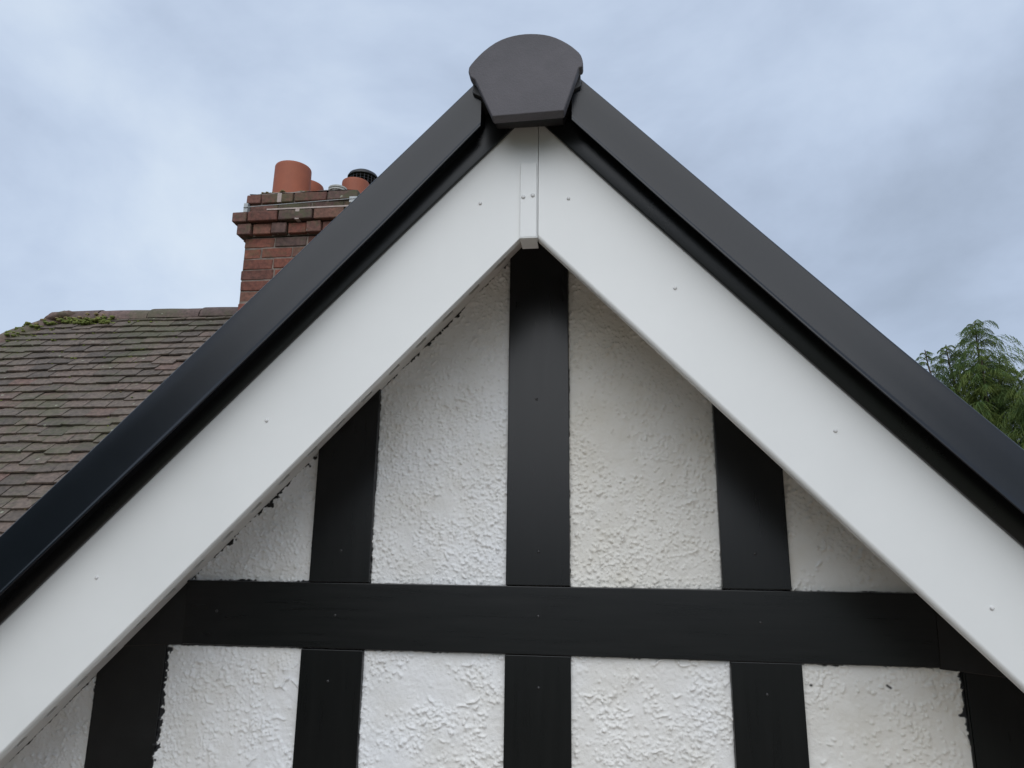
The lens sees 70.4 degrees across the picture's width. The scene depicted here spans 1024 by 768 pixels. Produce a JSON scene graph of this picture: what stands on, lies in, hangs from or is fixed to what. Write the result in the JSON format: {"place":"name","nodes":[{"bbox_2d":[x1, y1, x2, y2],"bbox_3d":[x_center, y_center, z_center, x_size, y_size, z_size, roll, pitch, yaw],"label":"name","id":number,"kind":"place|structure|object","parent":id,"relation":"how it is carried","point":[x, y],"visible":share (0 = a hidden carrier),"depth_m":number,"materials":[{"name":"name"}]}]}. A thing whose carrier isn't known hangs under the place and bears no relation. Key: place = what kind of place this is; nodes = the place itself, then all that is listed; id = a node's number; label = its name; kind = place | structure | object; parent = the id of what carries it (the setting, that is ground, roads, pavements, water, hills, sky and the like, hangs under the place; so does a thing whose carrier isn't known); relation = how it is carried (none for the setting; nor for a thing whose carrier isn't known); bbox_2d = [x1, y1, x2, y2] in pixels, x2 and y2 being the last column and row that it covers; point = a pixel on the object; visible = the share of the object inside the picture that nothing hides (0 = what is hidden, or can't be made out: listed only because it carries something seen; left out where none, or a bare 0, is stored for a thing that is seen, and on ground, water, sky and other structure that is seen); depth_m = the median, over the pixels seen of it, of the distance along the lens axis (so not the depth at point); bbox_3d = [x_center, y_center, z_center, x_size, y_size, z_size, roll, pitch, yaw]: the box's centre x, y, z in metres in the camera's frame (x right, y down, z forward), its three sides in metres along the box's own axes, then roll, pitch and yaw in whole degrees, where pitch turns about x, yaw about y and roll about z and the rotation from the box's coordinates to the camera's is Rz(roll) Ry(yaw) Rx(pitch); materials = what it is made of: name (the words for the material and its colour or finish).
{"place":"outdoors","nodes":[
{"label":"outdoors","id":0,"kind":"place"},
{"bbox_2d":[0,34,1023,767],"bbox_3d":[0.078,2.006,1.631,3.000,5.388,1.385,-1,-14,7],"label":"gable house","id":1,"kind":"structure","parent":0,"point":[530,400],"depth_m":1.61,"materials":[{"name":"white paint"}]},
{"bbox_2d":[0,0,1023,443],"label":"sky","id":2,"kind":"structure","parent":0,"point":[879,144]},
{"label":"ground","id":3,"kind":"structure","parent":0,"visible":0},
{"bbox_2d":[0,160,376,535],"bbox_3d":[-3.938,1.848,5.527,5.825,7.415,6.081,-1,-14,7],"label":"tiled house","id":4,"kind":"structure","parent":3,"relation":"on","point":[76,387],"depth_m":5.32,"materials":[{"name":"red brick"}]},
{"bbox_2d":[915,319,1023,446],"bbox_3d":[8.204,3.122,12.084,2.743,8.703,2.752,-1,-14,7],"label":"cypress tree","id":5,"kind":"object","parent":3,"relation":"on","point":[985,397],"visible":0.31,"depth_m":12.54,"materials":[{"name":"green plant"}]},
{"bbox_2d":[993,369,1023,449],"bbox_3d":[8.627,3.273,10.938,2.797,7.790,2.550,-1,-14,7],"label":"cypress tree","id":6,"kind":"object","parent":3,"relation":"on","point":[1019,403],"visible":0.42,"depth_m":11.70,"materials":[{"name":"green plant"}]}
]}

